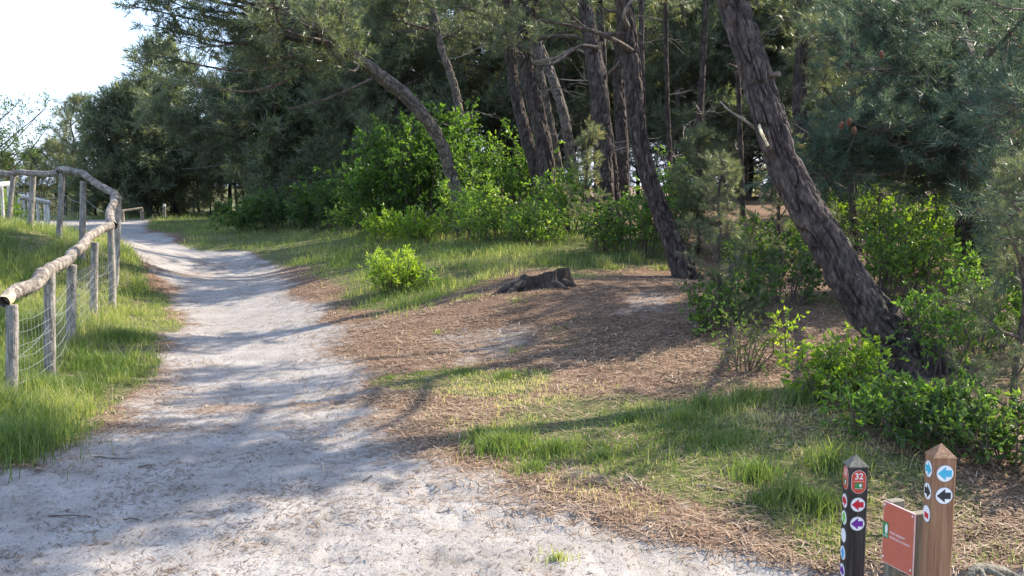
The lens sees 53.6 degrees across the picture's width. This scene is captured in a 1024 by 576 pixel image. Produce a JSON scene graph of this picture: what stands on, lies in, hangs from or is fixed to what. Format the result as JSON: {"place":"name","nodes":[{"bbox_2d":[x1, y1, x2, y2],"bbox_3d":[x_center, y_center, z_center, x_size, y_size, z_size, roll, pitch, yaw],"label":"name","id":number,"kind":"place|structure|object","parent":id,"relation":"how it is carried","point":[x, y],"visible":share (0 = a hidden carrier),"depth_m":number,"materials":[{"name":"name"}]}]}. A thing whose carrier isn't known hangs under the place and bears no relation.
{"place":"outdoors","nodes":[
{"label":"outdoors","id":0,"kind":"place"},
{"bbox_2d":[0,214,185,483],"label":"verge grass","id":1,"kind":"structure","parent":0,"point":[129,254],"depth_m":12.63,"materials":[{"name":"green plant"}]},
{"bbox_2d":[0,0,928,185],"label":"sky","id":2,"kind":"structure","parent":0,"point":[62,46],"materials":[{"name":"white"}]},
{"bbox_2d":[0,218,1023,575],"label":"path","id":3,"kind":"structure","parent":0,"point":[242,306],"depth_m":6.76,"materials":[{"name":"grey sand"}]},
{"bbox_2d":[0,273,1023,575],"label":"sand debris","id":4,"kind":"object","parent":3,"relation":"on","point":[330,501],"visible":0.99,"depth_m":6.24,"materials":[{"name":"beige sand"}]},
{"bbox_2d":[432,248,669,567],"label":"dry tufts","id":5,"kind":"object","parent":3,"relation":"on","point":[612,265],"visible":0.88,"depth_m":15.80,"materials":[{"name":"green plant"}]},
{"bbox_2d":[965,563,1019,575],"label":"driftwood","id":6,"kind":"object","parent":3,"relation":"on","point":[982,569],"visible":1,"depth_m":4.90,"materials":[{"name":"grey wood"}]},
{"bbox_2d":[0,186,1023,575],"bbox_3d":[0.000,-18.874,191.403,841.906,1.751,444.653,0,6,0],"label":"ground","id":7,"kind":"structure","parent":0,"point":[596,302],"depth_m":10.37,"materials":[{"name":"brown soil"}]},
{"bbox_2d":[0,87,61,191],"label":"tree","id":8,"kind":"object","parent":7,"relation":"on","point":[4,165],"visible":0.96,"depth_m":41.61,"materials":[{"name":"green plant"}]},
{"bbox_2d":[15,144,57,213],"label":"pine tree","id":9,"kind":"object","parent":7,"relation":"on","point":[39,179],"visible":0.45,"depth_m":58.48,"materials":[{"name":"green plant"}]},
{"bbox_2d":[36,133,78,213],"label":"pine tree","id":10,"kind":"object","parent":7,"relation":"on","point":[46,148],"visible":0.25,"depth_m":59.09,"materials":[{"name":"green plant"}]},
{"bbox_2d":[0,166,121,394],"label":"rustic fence","id":11,"kind":"object","parent":7,"relation":"on","point":[44,276],"visible":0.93,"depth_m":13.02,"materials":[{"name":"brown wood"}]},
{"bbox_2d":[35,90,109,215],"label":"pine tree","id":12,"kind":"object","parent":7,"relation":"on","point":[75,99],"visible":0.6,"depth_m":55.17,"materials":[{"name":"green plant"}]},
{"bbox_2d":[0,213,165,439],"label":"seed stalks","id":13,"kind":"object","parent":7,"relation":"on","point":[75,349],"visible":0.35,"depth_m":10.98,"materials":[{"name":"green plant"}]},
{"bbox_2d":[50,92,139,216],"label":"pine tree","id":14,"kind":"object","parent":7,"relation":"on","point":[92,144],"visible":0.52,"depth_m":51.07,"materials":[{"name":"green plant"}]},
{"bbox_2d":[75,74,181,215],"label":"pine tree","id":15,"kind":"object","parent":7,"relation":"on","point":[106,91],"visible":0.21,"depth_m":51.42,"materials":[{"name":"green plant"}]},
{"bbox_2d":[80,62,188,216],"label":"pine tree","id":16,"kind":"object","parent":7,"relation":"on","point":[147,80],"visible":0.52,"depth_m":50.67,"materials":[{"name":"green plant"}]},
{"bbox_2d":[89,79,196,217],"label":"pine tree","id":17,"kind":"object","parent":7,"relation":"on","point":[159,181],"visible":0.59,"depth_m":50.79,"materials":[{"name":"green plant"}]},
{"bbox_2d":[94,27,225,215],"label":"pine tree","id":18,"kind":"object","parent":7,"relation":"on","point":[183,88],"visible":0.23,"depth_m":52.64,"materials":[{"name":"green plant"}]},
{"bbox_2d":[184,139,240,215],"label":"pine tree","id":19,"kind":"object","parent":7,"relation":"on","point":[202,197],"visible":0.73,"depth_m":52.06,"materials":[{"name":"green plant"}]},
{"bbox_2d":[202,76,254,200],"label":"pine tree","id":20,"kind":"object","parent":7,"relation":"on","point":[226,164],"visible":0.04,"depth_m":49.90,"materials":[{"name":"green plant"}]},
{"bbox_2d":[204,196,286,231],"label":"shrub","id":21,"kind":"object","parent":7,"relation":"on","point":[236,218],"visible":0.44,"depth_m":33.66,"materials":[{"name":"green plant"}]},
{"bbox_2d":[213,41,339,221],"bbox_3d":[-8.962,-6.202,39.245,4.866,7.979,5.187,0,6,4],"label":"pine tree","id":22,"kind":"object","parent":7,"relation":"on","point":[265,150],"visible":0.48,"depth_m":38.58,"materials":[{"name":"green plant"}]},
{"bbox_2d":[124,0,433,197],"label":"pine tree","id":23,"kind":"object","parent":7,"relation":"on","point":[174,117],"visible":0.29,"depth_m":39.88,"materials":[{"name":"green plant"}]},
{"bbox_2d":[237,175,333,231],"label":"shrub","id":24,"kind":"object","parent":7,"relation":"on","point":[260,209],"visible":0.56,"depth_m":32.43,"materials":[{"name":"green plant"}]},
{"bbox_2d":[110,0,469,234],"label":"pine tree","id":25,"kind":"object","parent":7,"relation":"on","point":[259,26],"visible":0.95,"depth_m":19.62,"materials":[{"name":"green plant"}]},
{"bbox_2d":[249,37,363,213],"bbox_3d":[-7.685,-6.359,39.329,5.077,7.937,4.193,-1,6,-14],"label":"pine tree","id":26,"kind":"object","parent":7,"relation":"on","point":[300,116],"visible":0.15,"depth_m":38.92,"materials":[{"name":"green plant"}]},
{"bbox_2d":[285,171,361,231],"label":"shrub","id":27,"kind":"object","parent":7,"relation":"on","point":[322,198],"visible":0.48,"depth_m":30.44,"materials":[{"name":"green plant"}]},
{"bbox_2d":[273,22,396,202],"bbox_3d":[-5.954,-5.896,37.614,4.914,8.033,4.525,-4,7,-33],"label":"pine tree","id":28,"kind":"object","parent":7,"relation":"on","point":[311,90],"visible":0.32,"depth_m":37.01,"materials":[{"name":"green plant"}]},
{"bbox_2d":[321,197,384,233],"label":"shrub","id":29,"kind":"object","parent":7,"relation":"on","point":[341,223],"visible":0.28,"depth_m":27.53,"materials":[{"name":"green plant"}]},
{"bbox_2d":[313,118,423,235],"bbox_3d":[-3.524,-2.807,25.832,2.692,3.064,2.290,2,6,18],"label":"shrub","id":30,"kind":"object","parent":7,"relation":"on","point":[355,195],"visible":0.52,"depth_m":25.64,"materials":[{"name":"green plant"}]},
{"bbox_2d":[282,0,487,179],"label":"pine tree","id":31,"kind":"object","parent":7,"relation":"on","point":[392,61],"visible":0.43,"depth_m":36.02,"materials":[{"name":"green plant"}]},
{"bbox_2d":[358,203,417,246],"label":"shrub","id":32,"kind":"object","parent":7,"relation":"on","point":[387,229],"visible":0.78,"depth_m":22.66,"materials":[{"name":"green plant"}]},
{"bbox_2d":[357,243,433,294],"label":"shrub","id":33,"kind":"object","parent":7,"relation":"on","point":[395,270],"visible":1,"depth_m":15.84,"materials":[{"name":"green plant"}]},
{"bbox_2d":[356,93,469,223],"bbox_3d":[-2.384,-3.238,25.328,2.829,3.650,2.879,-2,6,-17],"label":"shrub","id":34,"kind":"object","parent":7,"relation":"on","point":[420,162],"visible":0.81,"depth_m":24.87,"materials":[{"name":"green plant"}]},
{"bbox_2d":[341,0,501,185],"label":"pine tree","id":35,"kind":"object","parent":7,"relation":"on","point":[385,8],"visible":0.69,"depth_m":28.40,"materials":[{"name":"green plant"}]},
{"bbox_2d":[393,194,458,245],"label":"shrub","id":36,"kind":"object","parent":7,"relation":"on","point":[420,226],"visible":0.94,"depth_m":21.83,"materials":[{"name":"green plant"}]},
{"bbox_2d":[395,97,499,217],"bbox_3d":[-1.595,-3.306,26.366,2.718,3.256,2.710,0,6,0],"label":"shrub","id":37,"kind":"object","parent":7,"relation":"on","point":[463,123],"visible":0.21,"depth_m":25.95,"materials":[{"name":"green plant"}]},
{"bbox_2d":[433,156,513,240],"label":"shrub","id":38,"kind":"object","parent":7,"relation":"on","point":[445,189],"visible":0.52,"depth_m":21.27,"materials":[{"name":"green plant"}]},
{"bbox_2d":[417,0,539,200],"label":"pine tree","id":39,"kind":"object","parent":7,"relation":"on","point":[522,120],"visible":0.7,"depth_m":23.81,"materials":[{"name":"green plant"}]},
{"bbox_2d":[391,0,575,167],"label":"pine tree","id":40,"kind":"object","parent":7,"relation":"on","point":[487,123],"visible":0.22,"depth_m":37.92,"materials":[{"name":"green plant"}]},
{"bbox_2d":[17,203,964,340],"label":"bank grass","id":41,"kind":"structure","parent":7,"relation":"on","point":[341,260],"depth_m":19.40,"materials":[{"name":"green plant"}]},
{"bbox_2d":[445,0,549,198],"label":"pine tree","id":42,"kind":"object","parent":7,"relation":"on","point":[487,58],"visible":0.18,"depth_m":37.60,"materials":[{"name":"green plant"}]},
{"bbox_2d":[18,232,976,486],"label":"leafy weeds","id":43,"kind":"object","parent":7,"relation":"on","point":[690,439],"visible":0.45,"depth_m":7.72,"materials":[{"name":"green plant"}]},
{"bbox_2d":[452,184,548,244],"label":"shrub","id":44,"kind":"object","parent":7,"relation":"on","point":[485,227],"visible":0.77,"depth_m":20.39,"materials":[{"name":"green plant"}]},
{"bbox_2d":[456,117,564,214],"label":"shrub","id":45,"kind":"object","parent":7,"relation":"on","point":[500,175],"visible":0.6,"depth_m":24.55,"materials":[{"name":"green plant"}]},
{"bbox_2d":[462,0,602,221],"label":"pine tree","id":46,"kind":"object","parent":7,"relation":"on","point":[537,116],"visible":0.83,"depth_m":22.88,"materials":[{"name":"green plant"}]},
{"bbox_2d":[490,268,579,295],"bbox_3d":[0.422,-0.064,14.569,1.523,0.455,0.773,0,6,0],"label":"tree stump","id":47,"kind":"object","parent":7,"relation":"on","point":[560,278],"visible":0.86,"depth_m":14.42,"materials":[{"name":"wood"}]},
{"bbox_2d":[491,0,582,201],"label":"pine tree","id":48,"kind":"object","parent":7,"relation":"on","point":[567,134],"visible":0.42,"depth_m":27.65,"materials":[{"name":"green plant"}]},
{"bbox_2d":[503,193,578,244],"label":"shrub","id":49,"kind":"object","parent":7,"relation":"on","point":[541,229],"visible":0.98,"depth_m":19.83,"materials":[{"name":"green plant"}]},
{"bbox_2d":[513,0,581,209],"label":"pine tree","id":50,"kind":"object","parent":7,"relation":"on","point":[541,78],"visible":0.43,"depth_m":24.61,"materials":[{"name":"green plant"}]},
{"bbox_2d":[495,0,616,160],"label":"pine tree","id":51,"kind":"object","parent":7,"relation":"on","point":[578,116],"visible":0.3,"depth_m":33.27,"materials":[{"name":"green plant"}]},
{"bbox_2d":[520,155,593,232],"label":"shrub","id":52,"kind":"object","parent":7,"relation":"on","point":[562,202],"visible":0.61,"depth_m":21.71,"materials":[{"name":"green plant"}]},
{"bbox_2d":[476,0,644,178],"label":"pine tree","id":53,"kind":"object","parent":7,"relation":"on","point":[500,61],"visible":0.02,"depth_m":37.47,"materials":[{"name":"green plant"}]},
{"bbox_2d":[473,1,693,167],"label":"pine tree","id":54,"kind":"object","parent":7,"relation":"on","point":[575,59],"visible":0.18,"depth_m":35.21,"materials":[{"name":"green plant"}]},
{"bbox_2d":[560,116,611,238],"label":"pine tree","id":55,"kind":"object","parent":7,"relation":"on","point":[586,163],"visible":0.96,"depth_m":20.33,"materials":[{"name":"green plant"}]},
{"bbox_2d":[568,197,636,251],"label":"shrub","id":56,"kind":"object","parent":7,"relation":"on","point":[587,225],"visible":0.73,"depth_m":18.74,"materials":[{"name":"green plant"}]},
{"bbox_2d":[535,0,679,231],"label":"pine tree","id":57,"kind":"object","parent":7,"relation":"on","point":[597,82],"visible":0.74,"depth_m":21.62,"materials":[{"name":"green plant"}]},
{"bbox_2d":[595,0,622,223],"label":"pine tree","id":58,"kind":"object","parent":7,"relation":"on","point":[617,193],"visible":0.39,"depth_m":22.42,"materials":[{"name":"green plant"}]},
{"bbox_2d":[521,0,705,279],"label":"pine tree","id":59,"kind":"object","parent":7,"relation":"on","point":[665,223],"visible":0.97,"depth_m":16.30,"materials":[{"name":"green plant"}]},
{"bbox_2d":[558,0,671,214],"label":"pine tree","id":60,"kind":"object","parent":7,"relation":"on","point":[620,117],"visible":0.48,"depth_m":24.64,"materials":[{"name":"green plant"}]},
{"bbox_2d":[579,167,689,256],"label":"shrub","id":61,"kind":"object","parent":7,"relation":"on","point":[644,216],"visible":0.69,"depth_m":18.31,"materials":[{"name":"green plant"}]},
{"bbox_2d":[607,0,710,208],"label":"pine tree","id":62,"kind":"object","parent":7,"relation":"on","point":[667,99],"visible":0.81,"depth_m":26.55,"materials":[{"name":"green plant"}]},
{"bbox_2d":[639,0,692,196],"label":"pine tree","id":63,"kind":"object","parent":7,"relation":"on","point":[642,43],"visible":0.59,"depth_m":28.39,"materials":[{"name":"brown plant"}]},
{"bbox_2d":[623,144,723,241],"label":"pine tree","id":64,"kind":"object","parent":7,"relation":"on","point":[666,175],"visible":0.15,"depth_m":20.34,"materials":[{"name":"green plant"}]},
{"bbox_2d":[378,315,992,528],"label":"grass tufts","id":65,"kind":"object","parent":7,"relation":"on","point":[485,439],"visible":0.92,"depth_m":7.39,"materials":[{"name":"green plant"}]},
{"bbox_2d":[614,0,758,197],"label":"pine tree","id":66,"kind":"object","parent":7,"relation":"on","point":[684,60],"visible":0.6,"depth_m":30.88,"materials":[{"name":"green plant"}]},
{"bbox_2d":[605,0,780,178],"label":"pine tree","id":67,"kind":"object","parent":7,"relation":"on","point":[676,63],"visible":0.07,"depth_m":34.39,"materials":[{"name":"green plant"}]},
{"bbox_2d":[367,297,1023,571],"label":"patchy grass","id":68,"kind":"structure","parent":7,"relation":"on","point":[697,422],"depth_m":7.57,"materials":[{"name":"green plant"}]},
{"bbox_2d":[651,120,744,254],"bbox_3d":[3.551,-1.743,18.911,1.720,2.812,1.584,-1,6,-9],"label":"pine tree","id":69,"kind":"object","parent":7,"relation":"on","point":[694,141],"visible":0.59,"depth_m":18.78,"materials":[{"name":"green plant"}]},
{"bbox_2d":[682,0,733,220],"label":"pine tree","id":70,"kind":"object","parent":7,"relation":"on","point":[701,81],"visible":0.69,"depth_m":22.57,"materials":[{"name":"brown plant"}]},
{"bbox_2d":[676,266,746,336],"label":"shrub","id":71,"kind":"object","parent":7,"relation":"on","point":[701,316],"visible":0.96,"depth_m":11.31,"materials":[{"name":"green plant"}]},
{"bbox_2d":[674,148,765,325],"bbox_3d":[2.349,-0.488,11.514,1.056,2.206,0.982,1,6,6],"label":"pine tree","id":72,"kind":"object","parent":7,"relation":"on","point":[733,178],"visible":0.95,"depth_m":11.40,"materials":[{"name":"green plant"}]},
{"bbox_2d":[645,0,824,199],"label":"pine tree","id":73,"kind":"object","parent":7,"relation":"on","point":[759,17],"visible":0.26,"depth_m":31.70,"materials":[{"name":"green plant"}]},
{"bbox_2d":[692,253,787,319],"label":"shrub","id":74,"kind":"object","parent":7,"relation":"on","point":[749,289],"visible":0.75,"depth_m":11.92,"materials":[{"name":"green plant"}]},
{"bbox_2d":[720,0,773,221],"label":"pine tree","id":75,"kind":"object","parent":7,"relation":"on","point":[740,148],"visible":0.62,"depth_m":23.70,"materials":[{"name":"brown plant"}]},
{"bbox_2d":[703,309,794,375],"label":"shrub","id":76,"kind":"object","parent":7,"relation":"on","point":[748,360],"visible":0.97,"depth_m":9.66,"materials":[{"name":"green plant"}]},
{"bbox_2d":[703,203,812,281],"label":"shrub","id":77,"kind":"object","parent":7,"relation":"on","point":[752,254],"visible":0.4,"depth_m":15.65,"materials":[{"name":"green plant"}]},
{"bbox_2d":[744,122,806,282],"bbox_3d":[3.999,-1.191,15.253,1.480,2.633,0.982,-18,19,-71],"label":"pine tree","id":78,"kind":"object","parent":7,"relation":"on","point":[777,208],"visible":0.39,"depth_m":15.18,"materials":[{"name":"green plant"}]},
{"bbox_2d":[723,216,829,307],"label":"shrub","id":79,"kind":"object","parent":7,"relation":"on","point":[802,261],"visible":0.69,"depth_m":12.64,"materials":[{"name":"green plant"}]},
{"bbox_2d":[726,0,840,143],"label":"pine tree","id":80,"kind":"object","parent":7,"relation":"on","point":[786,42],"visible":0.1,"depth_m":32.69,"materials":[{"name":"green plant"}]},
{"bbox_2d":[766,299,810,362],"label":"shrub","id":81,"kind":"object","parent":7,"relation":"on","point":[772,315],"visible":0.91,"depth_m":9.68,"materials":[{"name":"green plant"}]},
{"bbox_2d":[760,0,849,237],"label":"pine tree","id":82,"kind":"object","parent":7,"relation":"on","point":[799,77],"visible":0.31,"depth_m":20.57,"materials":[{"name":"brown plant"}]},
{"bbox_2d":[768,0,884,236],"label":"pine tree","id":83,"kind":"object","parent":7,"relation":"on","point":[804,7],"visible":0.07,"depth_m":18.05,"materials":[{"name":"green plant"}]},
{"bbox_2d":[774,333,890,410],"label":"shrub","id":84,"kind":"object","parent":7,"relation":"on","point":[816,376],"visible":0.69,"depth_m":8.46,"materials":[{"name":"green plant"}]},
{"bbox_2d":[782,181,886,243],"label":"shrub","id":85,"kind":"object","parent":7,"relation":"on","point":[847,202],"visible":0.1,"depth_m":18.45,"materials":[{"name":"green plant"}]},
{"bbox_2d":[717,0,971,382],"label":"pine tree","id":86,"kind":"object","parent":7,"relation":"on","point":[863,300],"visible":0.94,"depth_m":9.11,"materials":[{"name":"brown plant"}]},
{"bbox_2d":[840,454,868,575],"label":"signpost","id":87,"kind":"object","parent":7,"relation":"on","point":[854,512],"visible":1,"depth_m":5.47,"materials":[{"name":"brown wood"}]},
{"bbox_2d":[791,45,919,255],"bbox_3d":[5.976,-2.399,17.883,3.708,3.896,1.433,4,7,36],"label":"pine tree","id":88,"kind":"object","parent":7,"relation":"on","point":[810,87],"visible":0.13,"depth_m":17.85,"materials":[{"name":"green plant"}]},
{"bbox_2d":[807,320,910,396],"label":"shrub","id":89,"kind":"object","parent":7,"relation":"on","point":[858,368],"visible":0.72,"depth_m":8.42,"materials":[{"name":"green plant"}]},
{"bbox_2d":[790,0,933,250],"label":"pine tree","id":90,"kind":"object","parent":7,"relation":"on","point":[852,217],"visible":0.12,"depth_m":16.23,"materials":[{"name":"green plant"}]},
{"bbox_2d":[740,0,1023,301],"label":"pine tree","id":91,"kind":"object","parent":7,"relation":"on","point":[961,138],"visible":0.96,"depth_m":12.93,"materials":[{"name":"green plant"}]},
{"bbox_2d":[817,363,947,447],"bbox_3d":[2.844,0.828,7.660,1.027,0.651,1.023,0,6,0],"label":"shrub","id":92,"kind":"object","parent":7,"relation":"on","point":[853,398],"visible":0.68,"depth_m":7.59,"materials":[{"name":"green plant"}]},
{"bbox_2d":[768,2,1000,213],"bbox_3d":[8.231,-4.370,21.996,5.106,6.651,5.222,4,7,33],"label":"pine tree","id":93,"kind":"object","parent":7,"relation":"on","point":[791,56],"visible":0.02,"depth_m":21.83,"materials":[{"name":"green plant"}]},
{"bbox_2d":[829,177,954,270],"bbox_3d":[6.178,-1.024,15.953,2.224,1.832,2.450,1,6,10],"label":"shrub","id":94,"kind":"object","parent":7,"relation":"on","point":[934,225],"visible":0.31,"depth_m":16.09,"materials":[{"name":"green plant"}]},
{"bbox_2d":[841,195,960,297],"bbox_3d":[4.795,-0.498,12.993,1.568,1.382,1.579,-3,7,-25],"label":"shrub","id":95,"kind":"object","parent":7,"relation":"on","point":[880,248],"visible":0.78,"depth_m":12.73,"materials":[{"name":"green plant"}]},
{"bbox_2d":[881,498,922,575],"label":"information sign","id":96,"kind":"object","parent":7,"relation":"on","point":[901,539],"visible":1,"depth_m":5.00,"materials":[{"name":"red green wood"},{"name":"red painted metal"}]},
{"bbox_2d":[856,372,990,451],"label":"shrub","id":97,"kind":"object","parent":7,"relation":"on","point":[915,420],"visible":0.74,"depth_m":7.25,"materials":[{"name":"green plant"}]},
{"bbox_2d":[854,222,993,302],"bbox_3d":[5.016,-0.314,12.599,1.680,0.993,1.513,0,6,0],"label":"shrub","id":98,"kind":"object","parent":7,"relation":"on","point":[907,270],"visible":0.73,"depth_m":12.42,"materials":[{"name":"green plant"}]},
{"bbox_2d":[920,443,956,575],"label":"signpost","id":99,"kind":"object","parent":7,"relation":"on","point":[938,507],"visible":1,"depth_m":4.75,"materials":[{"name":"brown wood"}]},
{"bbox_2d":[890,280,1002,378],"bbox_3d":[3.747,0.376,8.889,0.872,0.884,1.052,0,6,0],"label":"shrub","id":100,"kind":"object","parent":7,"relation":"on","point":[936,324],"visible":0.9,"depth_m":8.79,"materials":[{"name":"green plant"}]},
{"bbox_2d":[891,366,1009,437],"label":"shrub","id":101,"kind":"object","parent":7,"relation":"on","point":[960,376],"visible":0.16,"depth_m":7.56,"materials":[{"name":"green plant"}]},
{"bbox_2d":[908,240,1023,354],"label":"shrub","id":102,"kind":"object","parent":7,"relation":"on","point":[1016,307],"visible":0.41,"depth_m":9.55,"materials":[{"name":"green plant"}]},
{"bbox_2d":[912,371,1023,468],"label":"shrub","id":103,"kind":"object","parent":7,"relation":"on","point":[978,413],"visible":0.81,"depth_m":7.00,"materials":[{"name":"green plant"}]},
{"bbox_2d":[939,220,1020,325],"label":"shrub","id":104,"kind":"object","parent":7,"relation":"on","point":[970,273],"visible":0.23,"depth_m":10.66,"materials":[{"name":"green plant"}]},
{"bbox_2d":[944,146,1023,420],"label":"pine tree","id":105,"kind":"object","parent":7,"relation":"on","point":[1015,362],"visible":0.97,"depth_m":7.59,"materials":[{"name":"green plant"}]},
{"bbox_2d":[954,386,1023,471],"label":"shrub","id":106,"kind":"object","parent":7,"relation":"on","point":[1018,392],"visible":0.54,"depth_m":6.94,"materials":[{"name":"green plant"}]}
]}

